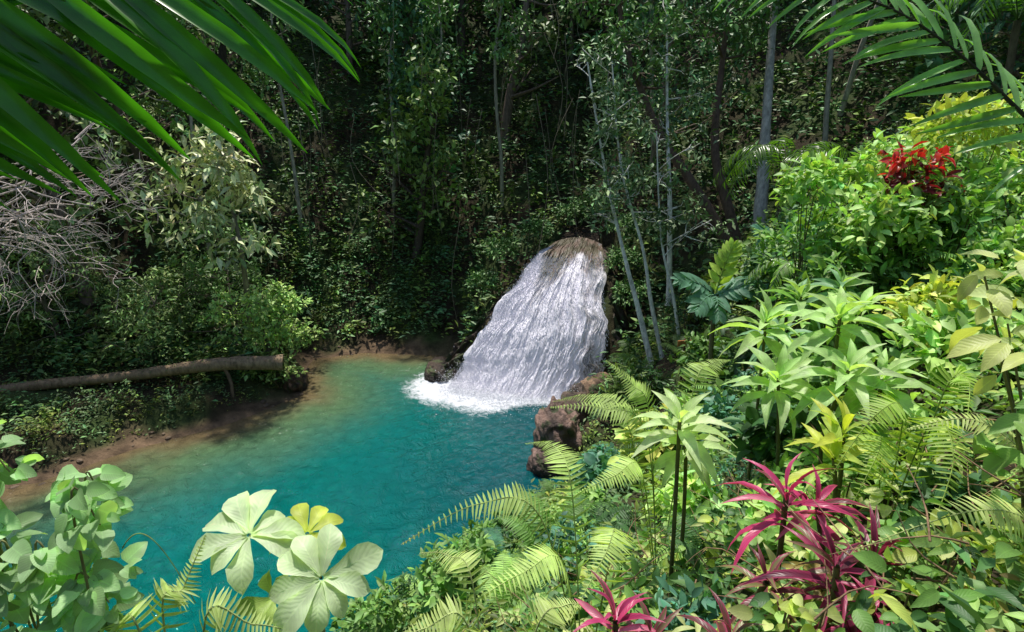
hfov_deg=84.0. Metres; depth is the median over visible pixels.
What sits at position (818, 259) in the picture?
broadleaf shrub
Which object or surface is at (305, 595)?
cecropia plant
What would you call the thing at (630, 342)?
whorled leaf plant
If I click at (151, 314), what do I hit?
shore tree
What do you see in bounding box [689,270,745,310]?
shrub
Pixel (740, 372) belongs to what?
shrub
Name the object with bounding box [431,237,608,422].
waterfall
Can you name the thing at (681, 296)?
whorled leaf plant
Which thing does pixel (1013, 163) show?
broadleaf shrub
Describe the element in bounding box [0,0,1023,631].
ground
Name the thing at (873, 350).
whorled leaf plant
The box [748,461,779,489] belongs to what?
shrub
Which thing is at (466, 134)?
lianas
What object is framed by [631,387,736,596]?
whorled leaf plant
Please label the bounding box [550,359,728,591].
fern
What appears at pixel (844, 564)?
dark cordyline
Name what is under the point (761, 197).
pale trunk tree
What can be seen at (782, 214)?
broadleaf shrub
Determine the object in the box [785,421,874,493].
shrub
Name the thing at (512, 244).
waterfall edge shrub
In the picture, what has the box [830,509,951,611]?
shrub
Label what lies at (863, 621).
groundcover plants
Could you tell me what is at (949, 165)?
broadleaf shrub
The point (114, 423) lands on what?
bank groundcover
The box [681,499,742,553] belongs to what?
fern
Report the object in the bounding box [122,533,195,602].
vine tendril
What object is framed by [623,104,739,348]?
white bark tree
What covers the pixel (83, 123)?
jungle tree
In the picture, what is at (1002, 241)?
fern
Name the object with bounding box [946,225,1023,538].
overhanging shrub
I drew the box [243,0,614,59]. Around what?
hilltop undergrowth
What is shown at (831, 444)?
whorled leaf plant
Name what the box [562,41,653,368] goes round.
white bark tree
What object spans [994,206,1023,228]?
shrub
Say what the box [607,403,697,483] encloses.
shrub
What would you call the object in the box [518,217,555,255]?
waterfall edge shrub
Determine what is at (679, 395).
fern
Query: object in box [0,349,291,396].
fallen log
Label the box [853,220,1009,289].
broadleaf shrub
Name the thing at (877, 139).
shrub
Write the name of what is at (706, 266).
shrub
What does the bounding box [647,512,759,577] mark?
fern
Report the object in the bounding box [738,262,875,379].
whorled leaf plant
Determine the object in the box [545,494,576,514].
fern
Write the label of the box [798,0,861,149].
slender tree
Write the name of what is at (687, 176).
leaning tree
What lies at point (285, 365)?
log end bush
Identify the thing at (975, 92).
shrub
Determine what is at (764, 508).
shrub
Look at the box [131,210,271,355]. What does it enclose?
shore tree
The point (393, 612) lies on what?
whorled leaf plant
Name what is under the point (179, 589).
fern
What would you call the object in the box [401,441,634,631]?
fern
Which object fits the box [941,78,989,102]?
shrub
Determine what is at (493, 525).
whorled leaf plant
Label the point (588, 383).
boulder
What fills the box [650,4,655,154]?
slender tree
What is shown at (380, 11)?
slender tree
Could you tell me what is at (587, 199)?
waterfall edge shrub
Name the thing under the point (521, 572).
fern
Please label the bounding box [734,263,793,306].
shrub
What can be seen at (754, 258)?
broadleaf shrub
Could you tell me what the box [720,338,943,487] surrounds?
whorled leaf plant
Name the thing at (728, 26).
dark trunk tree
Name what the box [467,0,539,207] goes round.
slender tree
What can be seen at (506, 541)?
fern
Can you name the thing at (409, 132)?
jungle tree
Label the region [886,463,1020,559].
shrub
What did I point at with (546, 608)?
fern
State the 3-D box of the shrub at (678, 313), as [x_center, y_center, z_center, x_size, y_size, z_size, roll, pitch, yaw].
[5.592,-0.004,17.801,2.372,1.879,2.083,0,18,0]
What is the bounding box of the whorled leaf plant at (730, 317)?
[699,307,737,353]
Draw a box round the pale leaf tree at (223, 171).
[123,110,288,350]
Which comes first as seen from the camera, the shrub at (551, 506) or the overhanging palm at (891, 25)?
the overhanging palm at (891, 25)
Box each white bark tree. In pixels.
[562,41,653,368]
[578,36,703,359]
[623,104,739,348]
[628,0,721,305]
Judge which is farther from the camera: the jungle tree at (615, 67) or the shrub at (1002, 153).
the jungle tree at (615, 67)
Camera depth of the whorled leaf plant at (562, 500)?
10.48 m
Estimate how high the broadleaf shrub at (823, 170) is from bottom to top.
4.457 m
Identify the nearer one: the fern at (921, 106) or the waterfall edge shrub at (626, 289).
the fern at (921, 106)
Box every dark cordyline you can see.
[608,590,682,631]
[676,543,815,631]
[741,503,939,631]
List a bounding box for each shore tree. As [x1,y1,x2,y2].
[0,216,123,374]
[85,263,211,368]
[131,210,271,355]
[184,278,327,380]
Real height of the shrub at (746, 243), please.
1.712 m
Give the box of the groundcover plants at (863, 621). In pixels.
[452,383,1023,631]
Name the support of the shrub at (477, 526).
on the ground
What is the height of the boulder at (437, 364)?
0.840 m
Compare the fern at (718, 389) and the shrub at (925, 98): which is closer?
the fern at (718, 389)
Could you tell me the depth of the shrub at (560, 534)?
6.54 m
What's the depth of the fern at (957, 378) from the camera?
3.50 m
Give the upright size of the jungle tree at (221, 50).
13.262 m
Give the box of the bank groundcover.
[0,355,282,465]
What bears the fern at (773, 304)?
on the ground
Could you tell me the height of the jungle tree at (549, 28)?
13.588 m
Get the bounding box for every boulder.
[283,369,308,393]
[424,356,446,381]
[526,448,562,477]
[533,395,582,463]
[560,391,591,425]
[567,383,581,391]
[580,372,613,398]
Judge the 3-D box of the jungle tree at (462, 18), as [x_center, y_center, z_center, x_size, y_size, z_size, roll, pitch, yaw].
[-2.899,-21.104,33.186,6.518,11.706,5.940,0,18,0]
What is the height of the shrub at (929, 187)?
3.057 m
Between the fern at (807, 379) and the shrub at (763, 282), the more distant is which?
the shrub at (763, 282)
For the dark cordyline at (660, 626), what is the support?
on the ground
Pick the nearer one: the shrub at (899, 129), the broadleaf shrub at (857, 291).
the broadleaf shrub at (857, 291)
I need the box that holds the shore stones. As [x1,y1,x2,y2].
[9,341,359,488]
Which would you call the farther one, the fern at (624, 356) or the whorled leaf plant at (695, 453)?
the fern at (624, 356)
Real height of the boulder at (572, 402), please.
1.515 m
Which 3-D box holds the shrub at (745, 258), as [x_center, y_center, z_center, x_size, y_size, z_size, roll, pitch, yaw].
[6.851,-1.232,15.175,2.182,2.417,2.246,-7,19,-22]
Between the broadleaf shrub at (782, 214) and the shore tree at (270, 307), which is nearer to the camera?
the broadleaf shrub at (782, 214)
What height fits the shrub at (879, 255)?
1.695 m
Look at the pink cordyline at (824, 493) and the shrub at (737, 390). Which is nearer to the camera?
the pink cordyline at (824, 493)
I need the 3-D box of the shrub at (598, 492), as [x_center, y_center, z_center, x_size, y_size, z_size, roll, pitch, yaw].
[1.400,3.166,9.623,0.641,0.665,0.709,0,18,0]
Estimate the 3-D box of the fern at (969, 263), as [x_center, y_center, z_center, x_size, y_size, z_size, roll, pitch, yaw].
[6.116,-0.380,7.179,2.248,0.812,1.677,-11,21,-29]
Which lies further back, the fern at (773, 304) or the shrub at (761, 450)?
the fern at (773, 304)
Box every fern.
[103,535,280,631]
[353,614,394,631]
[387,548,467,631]
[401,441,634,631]
[405,549,581,631]
[468,531,521,573]
[478,542,554,592]
[478,549,565,624]
[480,525,517,549]
[486,491,613,577]
[492,533,512,548]
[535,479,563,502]
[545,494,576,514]
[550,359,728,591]
[554,486,610,531]
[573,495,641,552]
[588,439,619,450]
[592,453,643,489]
[602,340,657,366]
[605,388,632,408]
[615,422,721,489]
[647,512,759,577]
[652,334,689,356]
[675,386,719,413]
[677,375,750,408]
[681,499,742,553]
[738,301,820,328]
[749,351,842,399]
[811,197,853,231]
[827,362,980,551]
[853,132,902,148]
[855,413,1023,611]
[856,325,911,349]
[894,251,1023,296]
[899,103,933,116]
[958,225,1022,258]
[991,465,1019,492]
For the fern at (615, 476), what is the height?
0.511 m
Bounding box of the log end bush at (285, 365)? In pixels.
[246,353,308,388]
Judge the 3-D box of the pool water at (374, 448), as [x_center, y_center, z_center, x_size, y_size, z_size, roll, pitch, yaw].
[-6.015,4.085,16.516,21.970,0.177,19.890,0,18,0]
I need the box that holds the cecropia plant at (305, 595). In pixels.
[189,489,382,631]
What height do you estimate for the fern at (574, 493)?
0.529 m
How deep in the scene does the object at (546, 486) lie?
12.91 m
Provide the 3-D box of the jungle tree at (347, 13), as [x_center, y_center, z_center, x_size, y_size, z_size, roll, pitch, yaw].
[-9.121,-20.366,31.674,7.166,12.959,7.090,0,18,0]
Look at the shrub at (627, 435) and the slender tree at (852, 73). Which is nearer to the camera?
the shrub at (627, 435)
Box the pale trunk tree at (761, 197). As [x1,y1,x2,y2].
[713,0,789,232]
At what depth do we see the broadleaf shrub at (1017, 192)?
8.68 m
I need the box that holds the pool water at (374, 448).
[0,353,563,631]
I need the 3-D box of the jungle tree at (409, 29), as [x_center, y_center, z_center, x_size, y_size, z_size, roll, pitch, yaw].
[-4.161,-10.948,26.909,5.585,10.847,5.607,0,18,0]
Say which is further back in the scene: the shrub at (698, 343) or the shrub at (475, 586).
the shrub at (698, 343)
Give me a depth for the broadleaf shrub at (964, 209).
7.34 m
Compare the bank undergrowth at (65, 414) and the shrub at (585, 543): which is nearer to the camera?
the shrub at (585, 543)
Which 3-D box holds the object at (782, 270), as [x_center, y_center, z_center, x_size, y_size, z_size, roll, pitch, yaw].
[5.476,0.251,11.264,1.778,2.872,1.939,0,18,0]
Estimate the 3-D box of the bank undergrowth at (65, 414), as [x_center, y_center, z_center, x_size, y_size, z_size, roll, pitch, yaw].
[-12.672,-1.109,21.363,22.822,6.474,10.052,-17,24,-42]
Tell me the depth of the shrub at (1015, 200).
10.19 m
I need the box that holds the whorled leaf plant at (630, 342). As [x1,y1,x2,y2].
[622,336,658,362]
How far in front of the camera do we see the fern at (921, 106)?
17.26 m
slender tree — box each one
[120,1,242,276]
[226,0,308,229]
[356,0,426,206]
[387,0,466,164]
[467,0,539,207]
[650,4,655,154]
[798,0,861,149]
[837,0,880,115]
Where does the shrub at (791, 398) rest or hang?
on the ground
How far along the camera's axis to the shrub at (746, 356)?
12.34 m
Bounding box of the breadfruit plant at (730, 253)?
[670,238,766,383]
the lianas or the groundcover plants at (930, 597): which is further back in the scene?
the lianas
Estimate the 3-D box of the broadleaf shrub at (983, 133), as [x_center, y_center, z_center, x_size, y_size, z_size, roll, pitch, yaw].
[6.605,-1.406,8.796,1.451,3.951,1.474,-14,22,-36]
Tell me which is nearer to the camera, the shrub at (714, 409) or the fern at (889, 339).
the fern at (889, 339)
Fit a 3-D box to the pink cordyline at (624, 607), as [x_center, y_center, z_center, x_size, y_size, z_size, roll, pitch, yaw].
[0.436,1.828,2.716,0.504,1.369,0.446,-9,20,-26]
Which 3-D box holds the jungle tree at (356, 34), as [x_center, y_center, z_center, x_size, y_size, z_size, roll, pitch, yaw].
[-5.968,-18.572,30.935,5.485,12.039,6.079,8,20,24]
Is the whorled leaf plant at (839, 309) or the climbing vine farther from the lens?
the whorled leaf plant at (839, 309)
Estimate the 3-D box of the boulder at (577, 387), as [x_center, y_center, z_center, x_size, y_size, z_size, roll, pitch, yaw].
[2.341,2.796,20.179,0.829,0.889,0.764,0,18,0]
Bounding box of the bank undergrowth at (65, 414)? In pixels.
[0,195,449,449]
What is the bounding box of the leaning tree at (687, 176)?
[547,0,730,246]
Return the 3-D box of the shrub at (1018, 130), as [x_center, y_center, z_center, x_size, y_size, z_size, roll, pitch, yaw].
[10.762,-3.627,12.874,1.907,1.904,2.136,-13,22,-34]
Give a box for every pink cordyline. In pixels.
[573,569,665,631]
[713,452,861,614]
[760,464,870,600]
[824,575,923,631]
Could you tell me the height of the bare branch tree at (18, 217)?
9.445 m
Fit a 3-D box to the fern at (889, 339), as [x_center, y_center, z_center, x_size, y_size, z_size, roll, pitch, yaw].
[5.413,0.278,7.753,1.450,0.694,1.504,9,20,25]
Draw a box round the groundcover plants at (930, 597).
[754,473,1023,631]
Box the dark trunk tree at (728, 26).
[658,0,785,241]
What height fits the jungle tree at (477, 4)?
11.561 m
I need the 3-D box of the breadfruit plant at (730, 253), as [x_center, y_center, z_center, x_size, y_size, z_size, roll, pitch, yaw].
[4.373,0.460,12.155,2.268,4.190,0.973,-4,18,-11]
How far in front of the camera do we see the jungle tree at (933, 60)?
15.36 m
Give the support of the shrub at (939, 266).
on the ground
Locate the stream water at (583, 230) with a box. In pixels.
[562,198,598,241]
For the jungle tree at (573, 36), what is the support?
on the ground
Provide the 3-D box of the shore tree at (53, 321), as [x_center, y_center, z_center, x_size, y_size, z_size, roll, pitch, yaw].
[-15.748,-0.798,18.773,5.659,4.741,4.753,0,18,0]
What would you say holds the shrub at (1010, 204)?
on the ground
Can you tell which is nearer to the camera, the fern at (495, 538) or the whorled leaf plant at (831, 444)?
the whorled leaf plant at (831, 444)
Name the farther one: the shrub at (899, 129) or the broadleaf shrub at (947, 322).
the shrub at (899, 129)
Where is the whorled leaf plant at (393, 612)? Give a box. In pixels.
[381,583,407,631]
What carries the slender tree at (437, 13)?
on the ground
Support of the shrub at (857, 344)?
on the ground
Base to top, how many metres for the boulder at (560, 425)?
2.344 m
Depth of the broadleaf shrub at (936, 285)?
6.49 m
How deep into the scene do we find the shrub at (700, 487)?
6.32 m
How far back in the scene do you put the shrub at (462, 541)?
9.82 m
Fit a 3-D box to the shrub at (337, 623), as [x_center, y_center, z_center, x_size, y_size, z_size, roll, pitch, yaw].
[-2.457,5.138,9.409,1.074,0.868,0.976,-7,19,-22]
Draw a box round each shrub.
[329,596,387,631]
[341,570,422,631]
[381,569,455,631]
[408,529,502,631]
[428,520,507,584]
[440,557,490,599]
[462,517,506,551]
[465,268,501,317]
[476,233,521,302]
[489,484,536,537]
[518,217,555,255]
[524,511,622,587]
[535,498,568,532]
[544,520,603,581]
[545,584,617,631]
[549,197,590,227]
[566,446,630,499]
[567,186,615,221]
[582,441,619,461]
[582,482,612,510]
[595,355,655,411]
[603,241,647,299]
[604,212,640,258]
[607,280,652,327]
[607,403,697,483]
[608,411,666,448]
[617,362,670,398]
[634,569,737,631]
[640,463,743,543]
[657,290,716,336]
[660,404,672,418]
[661,381,729,440]
[668,323,744,378]
[673,354,741,402]
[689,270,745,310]
[696,454,768,509]
[697,387,743,441]
[701,237,757,276]
[714,316,803,386]
[720,352,863,469]
[720,360,758,413]
[721,384,754,414]
[721,478,842,564]
[734,238,755,277]
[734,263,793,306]
[736,237,785,301]
[737,231,810,356]
[738,375,816,433]
[744,211,797,257]
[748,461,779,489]
[751,199,852,296]
[752,198,883,349]
[754,345,847,403]
[759,265,888,346]
[765,274,822,317]
[769,146,857,337]
[769,426,826,490]
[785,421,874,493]
[794,221,926,326]
[799,291,911,361]
[829,167,950,284]
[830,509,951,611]
[834,175,989,284]
[839,164,880,206]
[843,123,953,290]
[845,239,922,285]
[846,123,1020,268]
[850,126,910,167]
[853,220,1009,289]
[858,124,911,198]
[858,125,993,192]
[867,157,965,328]
[873,264,1023,368]
[878,141,955,310]
[882,289,1023,402]
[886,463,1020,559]
[887,249,1012,350]
[888,167,1006,340]
[892,106,955,138]
[895,90,969,130]
[898,90,1019,265]
[910,223,1023,297]
[918,213,1023,297]
[932,124,1023,171]
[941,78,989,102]
[941,140,1023,234]
[942,165,1023,233]
[946,124,1022,165]
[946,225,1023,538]
[948,195,1023,264]
[950,72,1023,163]
[951,67,1023,99]
[967,140,1023,225]
[967,155,1023,228]
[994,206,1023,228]
[995,164,1022,213]
[1013,158,1023,212]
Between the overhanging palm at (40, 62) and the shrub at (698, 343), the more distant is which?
the shrub at (698, 343)
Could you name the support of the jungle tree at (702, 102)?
on the ground
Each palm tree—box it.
[713,137,854,311]
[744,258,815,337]
[905,0,1023,102]
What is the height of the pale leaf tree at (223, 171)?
9.145 m
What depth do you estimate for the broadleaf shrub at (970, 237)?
7.10 m
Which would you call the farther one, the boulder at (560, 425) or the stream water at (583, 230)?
the stream water at (583, 230)
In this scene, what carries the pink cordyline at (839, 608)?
on the ground
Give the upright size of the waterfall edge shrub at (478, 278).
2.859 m
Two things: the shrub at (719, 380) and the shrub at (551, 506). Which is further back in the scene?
the shrub at (719, 380)
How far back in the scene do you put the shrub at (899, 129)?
14.20 m
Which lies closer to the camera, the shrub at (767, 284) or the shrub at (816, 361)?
the shrub at (816, 361)
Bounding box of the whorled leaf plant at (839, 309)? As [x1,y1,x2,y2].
[708,285,917,504]
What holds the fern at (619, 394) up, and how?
on the ground
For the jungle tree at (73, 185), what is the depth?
20.35 m
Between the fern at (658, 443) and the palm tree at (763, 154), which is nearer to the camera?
the fern at (658, 443)
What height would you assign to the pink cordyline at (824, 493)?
1.084 m
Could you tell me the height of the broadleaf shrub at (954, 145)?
3.963 m
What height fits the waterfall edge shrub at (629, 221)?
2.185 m
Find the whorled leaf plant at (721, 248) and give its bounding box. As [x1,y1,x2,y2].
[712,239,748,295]
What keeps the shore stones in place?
on the ground
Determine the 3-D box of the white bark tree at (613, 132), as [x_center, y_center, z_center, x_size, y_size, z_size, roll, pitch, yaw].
[3.312,-3.380,17.250,3.907,9.620,3.633,16,24,40]
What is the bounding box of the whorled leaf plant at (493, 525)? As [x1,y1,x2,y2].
[478,520,515,548]
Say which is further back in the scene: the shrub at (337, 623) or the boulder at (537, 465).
the boulder at (537, 465)
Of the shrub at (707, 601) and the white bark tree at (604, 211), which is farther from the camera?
the white bark tree at (604, 211)
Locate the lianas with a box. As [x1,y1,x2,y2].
[191,0,911,334]
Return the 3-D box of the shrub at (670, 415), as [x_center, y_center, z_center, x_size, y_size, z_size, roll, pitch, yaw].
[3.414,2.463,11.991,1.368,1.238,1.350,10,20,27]
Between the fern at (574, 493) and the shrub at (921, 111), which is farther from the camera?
the shrub at (921, 111)
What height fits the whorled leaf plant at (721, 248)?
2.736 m
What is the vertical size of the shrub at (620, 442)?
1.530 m
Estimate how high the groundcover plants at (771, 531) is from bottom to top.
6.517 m
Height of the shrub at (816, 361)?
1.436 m
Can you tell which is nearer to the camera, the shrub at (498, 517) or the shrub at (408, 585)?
the shrub at (408, 585)
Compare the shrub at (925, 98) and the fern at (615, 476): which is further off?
the shrub at (925, 98)
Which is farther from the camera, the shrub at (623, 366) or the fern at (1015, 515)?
the shrub at (623, 366)
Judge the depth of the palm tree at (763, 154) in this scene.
14.20 m
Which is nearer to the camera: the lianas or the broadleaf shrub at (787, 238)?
the broadleaf shrub at (787, 238)
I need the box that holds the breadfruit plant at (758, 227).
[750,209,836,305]
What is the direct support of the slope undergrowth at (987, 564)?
on the ground
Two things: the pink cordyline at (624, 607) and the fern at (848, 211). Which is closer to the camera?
the pink cordyline at (624, 607)
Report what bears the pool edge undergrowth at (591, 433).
on the ground
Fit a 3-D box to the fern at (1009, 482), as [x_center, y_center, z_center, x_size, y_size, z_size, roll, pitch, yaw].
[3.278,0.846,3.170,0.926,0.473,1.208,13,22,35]
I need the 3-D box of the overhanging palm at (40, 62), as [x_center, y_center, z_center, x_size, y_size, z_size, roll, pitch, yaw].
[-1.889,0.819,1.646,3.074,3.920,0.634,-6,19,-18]
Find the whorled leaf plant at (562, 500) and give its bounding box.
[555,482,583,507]
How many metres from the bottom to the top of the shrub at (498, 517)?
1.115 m
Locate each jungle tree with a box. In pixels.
[0,0,154,305]
[0,92,77,286]
[46,0,219,191]
[164,0,253,105]
[310,0,408,73]
[348,0,466,85]
[351,43,483,258]
[366,0,480,197]
[435,0,497,60]
[466,0,513,24]
[484,0,590,142]
[554,0,631,63]
[560,0,686,80]
[569,0,760,174]
[913,0,1023,94]
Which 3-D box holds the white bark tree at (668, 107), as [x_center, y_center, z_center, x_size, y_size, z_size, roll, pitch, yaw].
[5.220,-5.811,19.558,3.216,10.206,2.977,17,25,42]
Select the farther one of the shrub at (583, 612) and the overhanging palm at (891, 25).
the shrub at (583, 612)
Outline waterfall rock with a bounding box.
[443,247,631,381]
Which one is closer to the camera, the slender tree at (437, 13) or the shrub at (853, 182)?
the shrub at (853, 182)
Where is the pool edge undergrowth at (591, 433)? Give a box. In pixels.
[529,386,629,495]
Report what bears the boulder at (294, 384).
on the ground
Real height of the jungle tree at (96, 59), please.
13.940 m
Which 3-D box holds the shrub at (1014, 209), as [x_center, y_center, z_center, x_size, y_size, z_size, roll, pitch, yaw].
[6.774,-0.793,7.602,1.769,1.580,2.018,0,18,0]
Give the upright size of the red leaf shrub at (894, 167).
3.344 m
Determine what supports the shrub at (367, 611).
on the ground
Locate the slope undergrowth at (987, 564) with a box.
[333,216,1023,631]
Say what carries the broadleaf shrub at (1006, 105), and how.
on the ground
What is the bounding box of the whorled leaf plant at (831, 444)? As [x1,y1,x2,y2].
[772,389,906,525]
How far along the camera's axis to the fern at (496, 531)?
10.71 m
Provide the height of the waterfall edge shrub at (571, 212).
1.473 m
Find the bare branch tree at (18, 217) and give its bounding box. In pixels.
[0,113,182,330]
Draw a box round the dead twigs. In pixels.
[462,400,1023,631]
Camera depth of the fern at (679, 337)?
16.36 m
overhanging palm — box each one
[0,0,361,209]
[713,0,1023,199]
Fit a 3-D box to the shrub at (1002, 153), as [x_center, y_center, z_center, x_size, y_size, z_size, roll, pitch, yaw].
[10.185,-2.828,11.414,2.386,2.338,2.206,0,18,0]
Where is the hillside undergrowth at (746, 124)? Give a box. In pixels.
[0,0,1023,387]
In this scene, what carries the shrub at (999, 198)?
on the ground
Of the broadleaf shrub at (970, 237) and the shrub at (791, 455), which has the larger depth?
the broadleaf shrub at (970, 237)
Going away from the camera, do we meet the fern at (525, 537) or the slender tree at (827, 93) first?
the fern at (525, 537)
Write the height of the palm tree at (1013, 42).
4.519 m
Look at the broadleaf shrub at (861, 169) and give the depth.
8.28 m
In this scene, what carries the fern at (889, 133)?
on the ground
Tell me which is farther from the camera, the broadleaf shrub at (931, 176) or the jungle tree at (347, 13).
the jungle tree at (347, 13)
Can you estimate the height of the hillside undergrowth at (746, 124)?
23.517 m
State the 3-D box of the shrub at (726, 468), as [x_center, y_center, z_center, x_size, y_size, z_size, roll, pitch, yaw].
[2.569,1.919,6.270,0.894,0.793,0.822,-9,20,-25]
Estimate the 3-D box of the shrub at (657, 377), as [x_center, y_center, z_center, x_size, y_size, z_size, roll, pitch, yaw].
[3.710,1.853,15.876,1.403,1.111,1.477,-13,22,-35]
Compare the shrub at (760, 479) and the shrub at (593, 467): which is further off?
the shrub at (593, 467)
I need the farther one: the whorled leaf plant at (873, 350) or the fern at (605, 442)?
the fern at (605, 442)
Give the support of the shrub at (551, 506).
on the ground
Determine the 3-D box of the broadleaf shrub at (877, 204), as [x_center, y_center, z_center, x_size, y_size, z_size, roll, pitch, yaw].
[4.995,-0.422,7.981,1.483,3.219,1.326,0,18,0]
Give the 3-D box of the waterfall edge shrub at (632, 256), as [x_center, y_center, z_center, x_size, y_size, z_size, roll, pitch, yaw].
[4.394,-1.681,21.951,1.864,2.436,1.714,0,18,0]
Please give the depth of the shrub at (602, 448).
12.63 m
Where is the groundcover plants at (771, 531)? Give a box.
[507,270,1023,631]
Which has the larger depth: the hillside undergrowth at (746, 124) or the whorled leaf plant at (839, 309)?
the hillside undergrowth at (746, 124)
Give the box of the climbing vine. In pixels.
[0,419,147,631]
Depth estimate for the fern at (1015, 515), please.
2.52 m
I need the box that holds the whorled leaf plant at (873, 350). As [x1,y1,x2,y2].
[856,341,894,363]
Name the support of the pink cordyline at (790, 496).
on the ground
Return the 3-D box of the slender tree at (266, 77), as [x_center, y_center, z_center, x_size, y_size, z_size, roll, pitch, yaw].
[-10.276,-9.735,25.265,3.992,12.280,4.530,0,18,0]
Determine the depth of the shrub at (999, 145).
11.64 m
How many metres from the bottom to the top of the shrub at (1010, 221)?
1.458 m
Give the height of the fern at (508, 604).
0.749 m
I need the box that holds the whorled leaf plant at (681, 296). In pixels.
[672,281,686,329]
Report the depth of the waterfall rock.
21.88 m
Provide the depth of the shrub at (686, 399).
11.77 m

